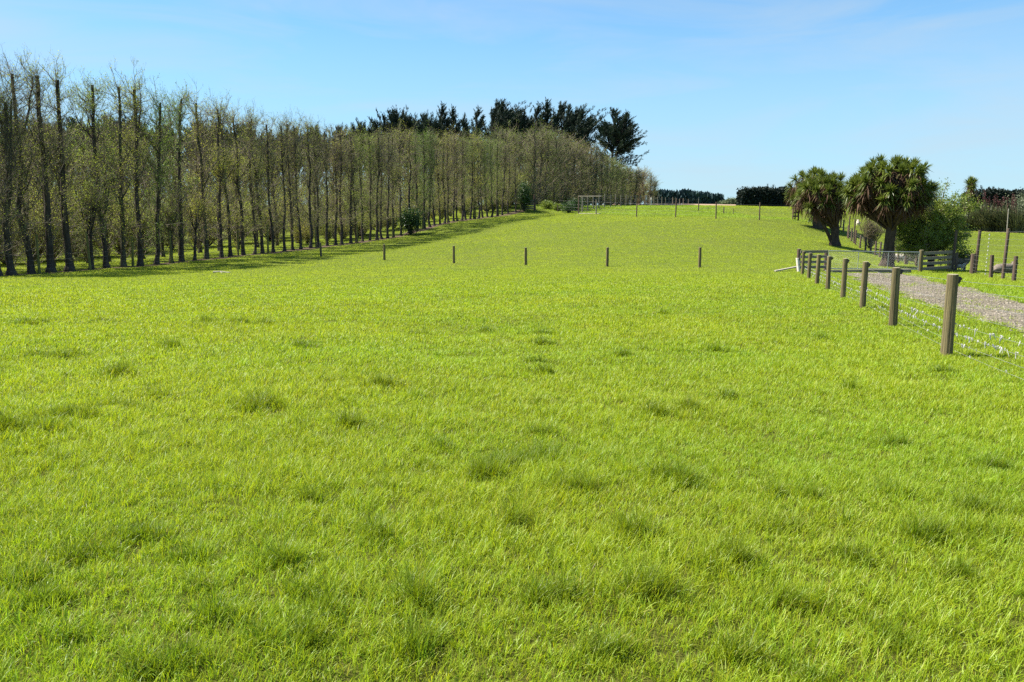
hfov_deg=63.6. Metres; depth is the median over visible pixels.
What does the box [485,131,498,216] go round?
belt tree
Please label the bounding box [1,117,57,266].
belt tree
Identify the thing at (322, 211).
scrub bush
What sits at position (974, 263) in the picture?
paddock fence
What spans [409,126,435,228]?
belt tree
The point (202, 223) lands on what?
scrub bush
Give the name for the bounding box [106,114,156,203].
conifer
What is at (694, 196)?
treeline
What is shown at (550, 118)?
conifer
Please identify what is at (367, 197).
scrub bush
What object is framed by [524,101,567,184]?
conifer
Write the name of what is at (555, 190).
scrub bush
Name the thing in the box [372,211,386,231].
scrub bush
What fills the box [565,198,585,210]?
shrub
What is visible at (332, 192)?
belt tree
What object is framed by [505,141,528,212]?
belt tree
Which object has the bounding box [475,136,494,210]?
belt tree
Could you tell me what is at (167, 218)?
belt tree
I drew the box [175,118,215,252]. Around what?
belt tree
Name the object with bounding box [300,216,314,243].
scrub bush
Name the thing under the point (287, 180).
belt tree
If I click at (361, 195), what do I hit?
belt tree
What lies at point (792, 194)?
cabbage tree
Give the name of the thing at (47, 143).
conifer
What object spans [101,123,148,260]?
belt tree
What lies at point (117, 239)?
scrub bush
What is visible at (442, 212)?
scrub bush
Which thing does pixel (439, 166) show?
belt tree
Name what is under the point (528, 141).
belt tree
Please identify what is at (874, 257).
metal gate
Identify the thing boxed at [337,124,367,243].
belt tree
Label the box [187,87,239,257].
belt tree
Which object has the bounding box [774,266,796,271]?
plank
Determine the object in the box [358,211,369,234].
scrub bush
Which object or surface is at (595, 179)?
belt tree
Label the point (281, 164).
belt tree
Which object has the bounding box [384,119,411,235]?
belt tree
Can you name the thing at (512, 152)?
belt tree
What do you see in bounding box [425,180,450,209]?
scrub bush
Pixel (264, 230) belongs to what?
scrub bush
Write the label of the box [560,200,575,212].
shrub
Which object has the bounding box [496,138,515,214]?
belt tree
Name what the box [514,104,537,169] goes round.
conifer
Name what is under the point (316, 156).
belt tree
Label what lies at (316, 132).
conifer
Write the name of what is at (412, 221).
dark bush
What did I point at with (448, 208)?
scrub bush
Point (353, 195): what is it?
belt tree
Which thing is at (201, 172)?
belt tree
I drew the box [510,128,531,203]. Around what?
belt tree
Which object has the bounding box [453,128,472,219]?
belt tree
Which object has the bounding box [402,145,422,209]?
belt tree
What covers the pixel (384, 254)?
fence post
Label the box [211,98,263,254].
belt tree
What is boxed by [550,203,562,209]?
shrub
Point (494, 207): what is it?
scrub bush
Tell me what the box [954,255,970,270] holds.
sheep
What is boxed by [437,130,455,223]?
belt tree
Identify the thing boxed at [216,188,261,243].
scrub bush
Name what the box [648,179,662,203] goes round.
belt tree
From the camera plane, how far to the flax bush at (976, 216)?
103.21 m
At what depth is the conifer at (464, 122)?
155.51 m
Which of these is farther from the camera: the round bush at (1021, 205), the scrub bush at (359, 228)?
the round bush at (1021, 205)
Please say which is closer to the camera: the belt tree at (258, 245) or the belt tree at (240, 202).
the belt tree at (240, 202)
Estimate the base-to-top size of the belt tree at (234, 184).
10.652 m
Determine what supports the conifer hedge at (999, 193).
on the ground at (714, 243)
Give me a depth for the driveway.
23.85 m
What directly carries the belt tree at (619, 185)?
on the ground at (714, 243)
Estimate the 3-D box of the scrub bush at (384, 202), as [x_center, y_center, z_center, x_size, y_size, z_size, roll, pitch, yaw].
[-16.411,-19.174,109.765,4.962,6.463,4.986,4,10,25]
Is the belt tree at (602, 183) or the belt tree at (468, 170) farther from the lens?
the belt tree at (602, 183)
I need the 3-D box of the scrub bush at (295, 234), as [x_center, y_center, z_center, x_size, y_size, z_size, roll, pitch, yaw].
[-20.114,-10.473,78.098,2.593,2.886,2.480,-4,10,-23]
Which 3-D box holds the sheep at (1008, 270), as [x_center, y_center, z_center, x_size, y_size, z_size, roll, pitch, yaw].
[27.714,-4.134,46.463,1.564,0.680,0.655,-1,9,-8]
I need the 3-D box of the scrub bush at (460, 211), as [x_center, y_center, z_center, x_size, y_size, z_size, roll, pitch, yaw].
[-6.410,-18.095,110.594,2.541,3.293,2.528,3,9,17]
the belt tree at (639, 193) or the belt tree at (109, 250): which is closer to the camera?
the belt tree at (109, 250)
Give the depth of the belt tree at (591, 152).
160.64 m
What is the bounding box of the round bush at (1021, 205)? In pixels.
[995,187,1023,211]
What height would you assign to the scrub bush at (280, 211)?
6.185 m
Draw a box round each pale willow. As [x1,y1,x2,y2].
[717,199,733,203]
[727,197,736,203]
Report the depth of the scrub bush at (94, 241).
64.57 m
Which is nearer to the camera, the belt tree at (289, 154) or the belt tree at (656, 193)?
the belt tree at (289, 154)
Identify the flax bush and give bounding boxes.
[954,203,973,230]
[962,191,1000,230]
[970,195,1001,230]
[983,196,1011,231]
[989,192,1021,231]
[999,198,1023,231]
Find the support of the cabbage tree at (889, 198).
on the ground at (714, 243)
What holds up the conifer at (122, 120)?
on the ground at (714, 243)
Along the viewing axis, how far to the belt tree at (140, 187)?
62.06 m
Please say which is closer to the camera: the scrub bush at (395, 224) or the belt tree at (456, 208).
the scrub bush at (395, 224)
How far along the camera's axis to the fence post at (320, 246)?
61.63 m
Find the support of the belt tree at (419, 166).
on the ground at (714, 243)
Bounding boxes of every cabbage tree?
[784,166,826,229]
[794,168,851,246]
[840,154,940,266]
[963,175,980,204]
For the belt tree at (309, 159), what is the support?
on the ground at (714, 243)
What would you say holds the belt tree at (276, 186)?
on the ground at (714, 243)
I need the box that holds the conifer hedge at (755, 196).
[735,184,795,205]
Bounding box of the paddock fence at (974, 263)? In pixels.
[894,228,1023,280]
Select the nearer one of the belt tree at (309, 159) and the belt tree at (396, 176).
the belt tree at (309, 159)
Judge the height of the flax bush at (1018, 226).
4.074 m
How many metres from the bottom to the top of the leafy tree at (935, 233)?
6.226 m
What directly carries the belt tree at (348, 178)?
on the ground at (714, 243)
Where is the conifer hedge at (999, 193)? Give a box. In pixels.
[960,185,1023,208]
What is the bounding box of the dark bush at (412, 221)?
[394,202,428,234]
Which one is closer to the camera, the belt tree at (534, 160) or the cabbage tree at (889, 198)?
the cabbage tree at (889, 198)
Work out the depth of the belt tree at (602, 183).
174.84 m
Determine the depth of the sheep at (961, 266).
50.92 m
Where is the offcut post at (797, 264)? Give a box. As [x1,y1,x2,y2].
[796,258,799,271]
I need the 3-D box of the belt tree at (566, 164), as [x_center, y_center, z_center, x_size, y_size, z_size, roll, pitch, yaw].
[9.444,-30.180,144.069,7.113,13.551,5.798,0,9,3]
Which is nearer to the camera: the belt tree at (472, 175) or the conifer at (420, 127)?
the belt tree at (472, 175)
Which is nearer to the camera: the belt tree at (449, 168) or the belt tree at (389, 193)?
the belt tree at (389, 193)
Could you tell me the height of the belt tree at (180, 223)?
12.747 m
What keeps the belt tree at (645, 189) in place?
on the ground at (714, 243)
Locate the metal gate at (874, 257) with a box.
[828,250,919,269]
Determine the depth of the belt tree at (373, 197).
92.68 m
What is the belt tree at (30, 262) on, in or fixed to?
on the ground at (714, 243)
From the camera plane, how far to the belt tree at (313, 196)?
82.82 m
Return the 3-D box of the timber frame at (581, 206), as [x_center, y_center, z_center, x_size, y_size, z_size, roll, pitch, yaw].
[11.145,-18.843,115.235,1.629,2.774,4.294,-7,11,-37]
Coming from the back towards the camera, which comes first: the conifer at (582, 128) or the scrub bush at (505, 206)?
the conifer at (582, 128)
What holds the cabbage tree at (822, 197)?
on the ground at (714, 243)
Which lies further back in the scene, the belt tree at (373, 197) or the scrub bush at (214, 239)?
the belt tree at (373, 197)
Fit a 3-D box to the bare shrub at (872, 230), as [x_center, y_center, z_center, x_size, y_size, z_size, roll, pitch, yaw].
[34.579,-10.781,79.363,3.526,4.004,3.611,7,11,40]
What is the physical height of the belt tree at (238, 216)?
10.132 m
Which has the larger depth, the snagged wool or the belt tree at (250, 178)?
the belt tree at (250, 178)
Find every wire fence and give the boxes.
[557,200,769,219]
[582,194,698,211]
[840,216,911,262]
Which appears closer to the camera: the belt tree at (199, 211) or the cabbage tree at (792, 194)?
the belt tree at (199, 211)
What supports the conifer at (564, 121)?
on the ground at (714, 243)
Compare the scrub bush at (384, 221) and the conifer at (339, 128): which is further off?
the conifer at (339, 128)
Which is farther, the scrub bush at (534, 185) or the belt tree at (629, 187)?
the belt tree at (629, 187)
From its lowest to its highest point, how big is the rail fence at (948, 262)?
1.591 m
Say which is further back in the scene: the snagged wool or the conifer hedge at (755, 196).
the conifer hedge at (755, 196)
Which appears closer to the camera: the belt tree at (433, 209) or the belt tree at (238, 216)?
the belt tree at (238, 216)
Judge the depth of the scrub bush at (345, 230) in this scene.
83.82 m
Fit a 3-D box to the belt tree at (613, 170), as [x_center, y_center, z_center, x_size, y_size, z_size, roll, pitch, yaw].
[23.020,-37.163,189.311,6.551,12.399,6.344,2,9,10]
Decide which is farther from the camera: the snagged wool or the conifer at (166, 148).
the conifer at (166, 148)
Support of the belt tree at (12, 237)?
on the ground at (714, 243)
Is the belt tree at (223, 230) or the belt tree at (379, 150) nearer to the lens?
the belt tree at (223, 230)
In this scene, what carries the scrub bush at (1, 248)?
on the ground at (714, 243)
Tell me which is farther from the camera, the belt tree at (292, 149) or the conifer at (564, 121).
the conifer at (564, 121)
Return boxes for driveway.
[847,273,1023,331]
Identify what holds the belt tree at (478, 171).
on the ground at (714, 243)
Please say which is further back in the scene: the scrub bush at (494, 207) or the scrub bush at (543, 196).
the scrub bush at (543, 196)
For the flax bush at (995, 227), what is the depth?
101.46 m
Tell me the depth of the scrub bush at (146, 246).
71.31 m
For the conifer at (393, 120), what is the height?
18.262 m
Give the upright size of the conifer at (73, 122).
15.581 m
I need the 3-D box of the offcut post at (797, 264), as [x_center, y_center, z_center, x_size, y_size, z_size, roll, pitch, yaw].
[15.529,-4.109,44.849,0.169,0.770,0.324,-5,10,-32]
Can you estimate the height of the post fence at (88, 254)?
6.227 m
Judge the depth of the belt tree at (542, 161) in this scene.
128.07 m
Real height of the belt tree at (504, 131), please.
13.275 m
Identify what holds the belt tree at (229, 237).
on the ground at (714, 243)
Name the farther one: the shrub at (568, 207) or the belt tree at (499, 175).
the shrub at (568, 207)
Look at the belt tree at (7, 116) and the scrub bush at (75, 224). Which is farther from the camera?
the scrub bush at (75, 224)
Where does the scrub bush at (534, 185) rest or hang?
on the ground at (714, 243)
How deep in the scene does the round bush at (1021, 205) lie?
101.43 m
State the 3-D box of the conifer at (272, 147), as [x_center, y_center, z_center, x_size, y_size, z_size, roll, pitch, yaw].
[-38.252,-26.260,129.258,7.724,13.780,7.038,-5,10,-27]
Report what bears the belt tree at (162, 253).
on the ground at (714, 243)
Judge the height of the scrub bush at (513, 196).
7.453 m
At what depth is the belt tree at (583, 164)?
154.82 m
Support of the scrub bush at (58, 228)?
on the ground at (714, 243)
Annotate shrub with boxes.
[538,199,553,208]
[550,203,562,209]
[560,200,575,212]
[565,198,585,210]
[849,216,885,247]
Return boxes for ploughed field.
[613,204,735,204]
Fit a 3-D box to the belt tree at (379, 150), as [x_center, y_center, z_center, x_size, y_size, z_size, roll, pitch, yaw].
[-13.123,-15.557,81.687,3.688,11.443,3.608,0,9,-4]
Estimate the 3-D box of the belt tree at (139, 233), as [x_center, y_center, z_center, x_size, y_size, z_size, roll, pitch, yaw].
[-24.462,-11.614,54.014,4.210,13.757,4.010,-2,9,-15]
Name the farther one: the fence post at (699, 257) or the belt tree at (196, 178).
the belt tree at (196, 178)
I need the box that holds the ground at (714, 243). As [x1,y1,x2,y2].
[0,205,1023,681]
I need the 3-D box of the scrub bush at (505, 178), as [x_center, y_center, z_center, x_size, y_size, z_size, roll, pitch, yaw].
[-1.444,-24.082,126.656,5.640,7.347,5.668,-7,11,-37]
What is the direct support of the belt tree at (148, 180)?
on the ground at (714, 243)
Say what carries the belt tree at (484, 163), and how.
on the ground at (714, 243)
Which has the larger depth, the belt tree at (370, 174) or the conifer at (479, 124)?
the conifer at (479, 124)
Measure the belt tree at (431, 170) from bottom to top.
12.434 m
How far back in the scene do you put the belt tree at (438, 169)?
95.05 m
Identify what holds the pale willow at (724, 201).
on the ground at (714, 243)
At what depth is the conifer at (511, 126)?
161.82 m
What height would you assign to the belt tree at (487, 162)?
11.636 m
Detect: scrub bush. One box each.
[0,203,36,263]
[14,183,70,261]
[27,187,83,257]
[52,177,108,256]
[64,198,117,256]
[97,191,153,254]
[108,195,152,252]
[110,187,166,251]
[149,197,190,248]
[182,187,216,245]
[182,193,232,245]
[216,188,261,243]
[243,186,288,240]
[262,191,294,237]
[274,176,307,215]
[285,217,309,244]
[289,187,328,232]
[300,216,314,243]
[305,188,330,230]
[319,216,337,240]
[329,172,367,220]
[333,221,349,239]
[337,214,357,238]
[352,213,368,236]
[355,179,383,218]
[356,211,369,235]
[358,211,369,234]
[369,180,404,213]
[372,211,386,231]
[378,204,397,228]
[389,201,401,227]
[401,174,427,207]
[421,202,436,221]
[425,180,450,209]
[426,201,438,219]
[435,200,449,218]
[440,195,452,218]
[455,196,470,211]
[455,199,472,216]
[475,165,507,200]
[482,195,494,211]
[487,191,501,210]
[488,166,518,197]
[493,167,524,207]
[499,191,512,210]
[510,171,528,202]
[521,168,542,203]
[536,186,551,203]
[537,172,563,201]
[557,179,572,203]
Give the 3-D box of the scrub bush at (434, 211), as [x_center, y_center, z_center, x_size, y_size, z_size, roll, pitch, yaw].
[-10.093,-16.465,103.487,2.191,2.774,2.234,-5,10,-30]
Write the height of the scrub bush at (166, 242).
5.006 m
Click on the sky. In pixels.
(728, 95)
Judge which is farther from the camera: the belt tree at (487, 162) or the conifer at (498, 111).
the conifer at (498, 111)
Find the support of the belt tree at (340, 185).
on the ground at (714, 243)
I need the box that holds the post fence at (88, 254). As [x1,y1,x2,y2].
[2,199,520,273]
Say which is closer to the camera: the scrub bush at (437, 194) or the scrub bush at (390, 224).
the scrub bush at (390, 224)
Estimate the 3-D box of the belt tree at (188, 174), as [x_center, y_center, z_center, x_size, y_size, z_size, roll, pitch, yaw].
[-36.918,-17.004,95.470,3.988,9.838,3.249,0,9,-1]
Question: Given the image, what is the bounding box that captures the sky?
[0,0,1023,204]
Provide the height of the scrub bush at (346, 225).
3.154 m
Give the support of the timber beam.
on the ground at (714, 243)
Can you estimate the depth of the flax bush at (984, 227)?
102.20 m
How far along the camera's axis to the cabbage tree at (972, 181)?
109.98 m
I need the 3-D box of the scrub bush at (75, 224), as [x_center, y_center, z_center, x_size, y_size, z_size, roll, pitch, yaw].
[-34.082,-9.812,65.021,5.272,6.674,5.376,-2,9,-14]
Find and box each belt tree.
[0,43,56,273]
[0,61,35,275]
[0,67,41,275]
[0,125,35,266]
[0,145,16,263]
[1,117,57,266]
[3,42,80,272]
[14,140,52,199]
[18,100,83,265]
[22,48,95,270]
[27,152,55,212]
[36,115,89,261]
[49,136,89,222]
[53,64,127,267]
[65,117,107,263]
[66,148,120,268]
[74,105,127,261]
[85,64,155,266]
[99,56,168,265]
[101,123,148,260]
[113,148,134,221]
[116,127,155,258]
[127,71,190,264]
[128,140,154,244]
[140,135,177,256]
[143,177,194,262]
[149,79,209,261]
[161,131,194,254]
[175,82,228,258]
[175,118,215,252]
[179,167,221,259]
[181,156,196,206]
[184,154,214,204]
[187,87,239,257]
[193,129,242,250]
[204,93,253,256]
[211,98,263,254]
[223,146,248,230]
[224,142,252,248]
[228,124,272,246]
[232,98,276,253]
[233,100,270,254]
[242,111,287,252]
[254,143,275,211]
[260,140,290,245]
[265,150,286,210]
[266,112,299,250]
[270,108,307,249]
[273,140,304,221]
[275,123,313,242]
[277,115,311,248]
[290,105,324,247]
[296,118,330,246]
[297,143,331,240]
[302,150,320,190]
[313,117,345,245]
[318,152,346,237]
[320,124,356,244]
[328,123,359,244]
[336,134,366,234]
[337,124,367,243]
[339,124,366,242]
[346,123,372,241]
[353,122,381,240]
[361,129,387,229]
[364,126,396,239]
[367,123,393,238]
[377,134,406,210]
[378,128,401,237]
[379,124,406,236]
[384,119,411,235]
[389,121,426,233]
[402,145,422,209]
[403,122,430,230]
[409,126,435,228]
[409,146,422,190]
[418,146,440,219]
[419,115,446,226]
[419,128,444,225]
[431,130,449,223]
[433,138,442,201]
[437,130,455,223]
[438,123,462,222]
[441,132,458,215]
[444,130,468,220]
[445,131,466,221]
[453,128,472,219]
[456,130,477,219]
[460,134,477,207]
[464,132,484,218]
[466,130,488,217]
[467,130,484,218]
[473,130,495,216]
[473,133,490,217]
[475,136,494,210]
[482,123,511,178]
[485,123,521,172]
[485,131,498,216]
[488,137,505,215]
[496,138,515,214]
[500,134,517,213]
[502,121,527,203]
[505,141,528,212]
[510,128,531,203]
[515,130,540,203]
[516,122,552,204]
[519,118,557,203]
[524,134,549,202]
[531,120,563,201]
[543,129,574,202]
[548,128,578,203]
[552,132,583,203]
[562,134,590,200]
[566,137,598,205]
[576,140,606,205]
[586,146,612,204]
[592,145,617,204]
[598,150,621,204]
[603,151,622,204]
[605,159,631,204]
[612,162,635,204]
[619,165,639,204]
[628,167,645,204]
[631,166,650,203]
[632,164,653,202]
[644,171,660,203]
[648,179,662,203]
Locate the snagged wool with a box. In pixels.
[804,263,1020,371]
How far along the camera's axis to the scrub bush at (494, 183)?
122.55 m
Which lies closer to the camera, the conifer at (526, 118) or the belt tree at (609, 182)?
the conifer at (526, 118)
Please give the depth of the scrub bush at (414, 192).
114.47 m
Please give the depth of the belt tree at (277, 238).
76.79 m
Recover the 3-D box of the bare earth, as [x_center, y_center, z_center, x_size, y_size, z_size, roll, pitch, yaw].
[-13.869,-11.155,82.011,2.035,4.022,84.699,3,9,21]
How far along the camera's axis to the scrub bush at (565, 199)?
162.93 m
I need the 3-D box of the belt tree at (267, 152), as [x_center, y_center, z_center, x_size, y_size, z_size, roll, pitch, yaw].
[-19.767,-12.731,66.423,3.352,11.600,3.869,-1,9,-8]
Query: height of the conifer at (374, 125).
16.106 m
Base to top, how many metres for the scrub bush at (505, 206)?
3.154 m
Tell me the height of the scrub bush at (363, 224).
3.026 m
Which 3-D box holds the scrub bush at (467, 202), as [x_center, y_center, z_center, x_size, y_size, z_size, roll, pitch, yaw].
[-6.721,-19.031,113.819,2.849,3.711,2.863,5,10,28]
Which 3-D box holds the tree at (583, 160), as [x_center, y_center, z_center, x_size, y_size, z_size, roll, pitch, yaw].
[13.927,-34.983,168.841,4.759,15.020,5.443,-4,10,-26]
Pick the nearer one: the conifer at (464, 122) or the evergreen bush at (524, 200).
the evergreen bush at (524, 200)
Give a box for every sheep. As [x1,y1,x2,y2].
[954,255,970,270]
[957,263,965,270]
[993,261,1018,273]
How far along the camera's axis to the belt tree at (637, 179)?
226.73 m
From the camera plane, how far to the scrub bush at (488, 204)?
118.78 m
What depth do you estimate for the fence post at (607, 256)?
50.15 m
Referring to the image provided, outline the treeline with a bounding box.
[646,188,723,203]
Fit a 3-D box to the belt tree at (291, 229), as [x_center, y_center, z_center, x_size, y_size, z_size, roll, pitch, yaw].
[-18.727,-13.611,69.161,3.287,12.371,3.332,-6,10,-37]
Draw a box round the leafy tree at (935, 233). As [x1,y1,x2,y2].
[879,177,988,266]
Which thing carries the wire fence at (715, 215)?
on the ground at (714, 243)
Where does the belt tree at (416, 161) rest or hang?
on the ground at (714, 243)
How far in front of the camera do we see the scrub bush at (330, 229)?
81.98 m
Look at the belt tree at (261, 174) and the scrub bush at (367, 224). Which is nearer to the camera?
the belt tree at (261, 174)
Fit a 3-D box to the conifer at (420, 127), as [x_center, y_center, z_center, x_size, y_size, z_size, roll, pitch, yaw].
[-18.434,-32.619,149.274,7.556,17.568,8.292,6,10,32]
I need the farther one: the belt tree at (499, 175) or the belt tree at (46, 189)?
the belt tree at (499, 175)
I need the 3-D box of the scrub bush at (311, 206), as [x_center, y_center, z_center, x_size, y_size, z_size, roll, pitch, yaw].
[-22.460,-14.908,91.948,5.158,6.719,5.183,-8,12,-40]
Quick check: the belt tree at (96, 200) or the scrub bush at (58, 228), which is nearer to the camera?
the belt tree at (96, 200)
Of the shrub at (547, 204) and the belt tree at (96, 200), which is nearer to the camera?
the belt tree at (96, 200)
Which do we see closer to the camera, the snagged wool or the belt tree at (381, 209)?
the snagged wool
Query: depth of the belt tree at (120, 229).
52.57 m
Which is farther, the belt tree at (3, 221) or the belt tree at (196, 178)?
the belt tree at (196, 178)
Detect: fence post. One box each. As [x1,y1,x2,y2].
[319,243,321,256]
[383,244,385,259]
[453,246,454,263]
[524,248,526,264]
[606,247,608,266]
[698,247,701,267]
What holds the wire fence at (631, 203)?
on the ground at (714, 243)
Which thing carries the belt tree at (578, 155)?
on the ground at (714, 243)
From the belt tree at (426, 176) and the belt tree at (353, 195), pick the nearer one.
the belt tree at (353, 195)
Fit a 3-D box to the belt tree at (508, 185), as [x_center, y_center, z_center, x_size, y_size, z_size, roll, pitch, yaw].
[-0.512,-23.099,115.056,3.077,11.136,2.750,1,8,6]
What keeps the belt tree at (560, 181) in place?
on the ground at (714, 243)
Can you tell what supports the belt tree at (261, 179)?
on the ground at (714, 243)
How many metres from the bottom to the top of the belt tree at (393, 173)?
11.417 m
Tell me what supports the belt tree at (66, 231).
on the ground at (714, 243)
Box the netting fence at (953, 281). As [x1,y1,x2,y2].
[801,251,1023,379]
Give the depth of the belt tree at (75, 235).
55.82 m
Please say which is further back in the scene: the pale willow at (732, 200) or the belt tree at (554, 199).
the pale willow at (732, 200)
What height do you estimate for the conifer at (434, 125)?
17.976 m
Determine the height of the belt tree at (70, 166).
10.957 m
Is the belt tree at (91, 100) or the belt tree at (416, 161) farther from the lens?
the belt tree at (416, 161)
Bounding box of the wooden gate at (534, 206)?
[527,195,535,209]
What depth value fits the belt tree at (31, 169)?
76.30 m
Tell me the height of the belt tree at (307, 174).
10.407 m
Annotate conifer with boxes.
[21,124,69,187]
[45,113,98,194]
[75,111,126,200]
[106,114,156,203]
[147,121,193,200]
[170,119,220,193]
[206,119,242,196]
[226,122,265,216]
[260,130,281,194]
[278,125,315,197]
[305,121,336,189]
[325,122,358,187]
[348,117,377,198]
[362,118,390,185]
[367,105,419,191]
[398,113,423,182]
[413,110,445,179]
[432,101,466,185]
[441,104,469,190]
[453,112,482,166]
[461,105,493,181]
[484,98,532,168]
[487,107,527,167]
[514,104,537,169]
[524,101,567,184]
[525,97,572,168]
[548,100,594,183]
[563,106,613,194]
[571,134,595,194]
[589,107,648,200]
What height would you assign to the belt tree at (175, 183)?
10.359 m
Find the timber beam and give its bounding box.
[831,269,910,272]
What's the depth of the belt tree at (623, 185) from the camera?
206.26 m
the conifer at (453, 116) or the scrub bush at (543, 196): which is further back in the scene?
the conifer at (453, 116)
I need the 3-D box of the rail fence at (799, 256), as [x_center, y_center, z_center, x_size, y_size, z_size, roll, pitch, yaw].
[16.592,-4.347,45.654,1.904,1.500,0.258,-2,9,-13]
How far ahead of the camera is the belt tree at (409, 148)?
87.92 m
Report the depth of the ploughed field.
225.36 m
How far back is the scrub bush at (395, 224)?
94.58 m
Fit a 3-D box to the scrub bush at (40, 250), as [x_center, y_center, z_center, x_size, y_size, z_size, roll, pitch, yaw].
[-34.651,-8.748,60.507,4.829,6.112,4.924,-2,9,-14]
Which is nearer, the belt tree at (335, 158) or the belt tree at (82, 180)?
the belt tree at (82, 180)
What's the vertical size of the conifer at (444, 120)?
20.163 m
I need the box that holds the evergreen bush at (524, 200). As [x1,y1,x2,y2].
[513,178,535,210]
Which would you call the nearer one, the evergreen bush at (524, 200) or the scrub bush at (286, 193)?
the scrub bush at (286, 193)
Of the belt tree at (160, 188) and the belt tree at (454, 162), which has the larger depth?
the belt tree at (454, 162)
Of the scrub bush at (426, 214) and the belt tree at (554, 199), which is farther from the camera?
the belt tree at (554, 199)
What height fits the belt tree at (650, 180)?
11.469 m
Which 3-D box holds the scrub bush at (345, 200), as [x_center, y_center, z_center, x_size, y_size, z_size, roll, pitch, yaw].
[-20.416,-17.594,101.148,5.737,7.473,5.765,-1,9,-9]
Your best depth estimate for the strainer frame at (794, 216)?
97.80 m
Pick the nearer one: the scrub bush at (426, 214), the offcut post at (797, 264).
the offcut post at (797, 264)
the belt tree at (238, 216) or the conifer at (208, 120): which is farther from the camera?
the conifer at (208, 120)
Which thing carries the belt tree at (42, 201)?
on the ground at (714, 243)
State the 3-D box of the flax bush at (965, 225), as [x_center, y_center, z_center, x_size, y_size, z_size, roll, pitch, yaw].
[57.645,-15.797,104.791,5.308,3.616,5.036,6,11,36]
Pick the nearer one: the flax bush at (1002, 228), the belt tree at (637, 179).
the flax bush at (1002, 228)
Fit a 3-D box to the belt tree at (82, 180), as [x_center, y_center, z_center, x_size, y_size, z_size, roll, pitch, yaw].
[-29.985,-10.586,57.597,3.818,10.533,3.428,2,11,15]
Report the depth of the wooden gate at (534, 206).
120.73 m
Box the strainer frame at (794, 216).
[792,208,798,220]
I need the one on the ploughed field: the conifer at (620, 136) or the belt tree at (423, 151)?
the conifer at (620, 136)
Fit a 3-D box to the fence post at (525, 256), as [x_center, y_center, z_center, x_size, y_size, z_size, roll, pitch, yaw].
[0.890,-5.296,53.017,0.190,1.387,0.175,0,9,0]
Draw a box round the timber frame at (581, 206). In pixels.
[578,196,600,213]
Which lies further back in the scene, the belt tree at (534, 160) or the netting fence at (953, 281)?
the belt tree at (534, 160)
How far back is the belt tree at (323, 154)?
74.07 m
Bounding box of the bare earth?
[0,210,526,276]
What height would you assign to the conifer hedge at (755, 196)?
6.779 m
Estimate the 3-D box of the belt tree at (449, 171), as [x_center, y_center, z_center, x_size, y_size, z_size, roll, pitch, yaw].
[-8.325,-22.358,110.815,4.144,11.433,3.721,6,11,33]
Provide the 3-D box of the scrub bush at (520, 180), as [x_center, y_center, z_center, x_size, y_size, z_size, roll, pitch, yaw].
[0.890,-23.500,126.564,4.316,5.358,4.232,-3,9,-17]
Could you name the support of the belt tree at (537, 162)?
on the ground at (714, 243)
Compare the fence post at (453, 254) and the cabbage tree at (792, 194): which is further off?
the cabbage tree at (792, 194)
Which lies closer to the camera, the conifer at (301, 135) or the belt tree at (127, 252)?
the belt tree at (127, 252)
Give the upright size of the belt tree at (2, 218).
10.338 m
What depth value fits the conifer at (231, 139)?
122.95 m
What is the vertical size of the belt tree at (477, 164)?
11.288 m
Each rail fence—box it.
[796,249,827,270]
[918,250,952,271]
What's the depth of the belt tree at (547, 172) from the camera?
130.74 m
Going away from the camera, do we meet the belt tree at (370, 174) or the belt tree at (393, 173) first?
the belt tree at (370, 174)
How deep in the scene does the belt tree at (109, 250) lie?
59.19 m
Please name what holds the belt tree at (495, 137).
on the ground at (714, 243)
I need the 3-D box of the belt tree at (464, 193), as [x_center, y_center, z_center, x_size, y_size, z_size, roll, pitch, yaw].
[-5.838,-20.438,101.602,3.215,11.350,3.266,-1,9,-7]
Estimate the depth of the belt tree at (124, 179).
77.78 m
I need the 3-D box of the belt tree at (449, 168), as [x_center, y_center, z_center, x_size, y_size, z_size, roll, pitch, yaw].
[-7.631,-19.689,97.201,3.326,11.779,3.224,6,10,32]
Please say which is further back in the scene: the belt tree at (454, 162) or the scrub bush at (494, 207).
the scrub bush at (494, 207)
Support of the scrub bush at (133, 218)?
on the ground at (714, 243)
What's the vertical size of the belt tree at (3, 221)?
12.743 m
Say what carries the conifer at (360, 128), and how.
on the ground at (714, 243)
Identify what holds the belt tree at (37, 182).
on the ground at (714, 243)

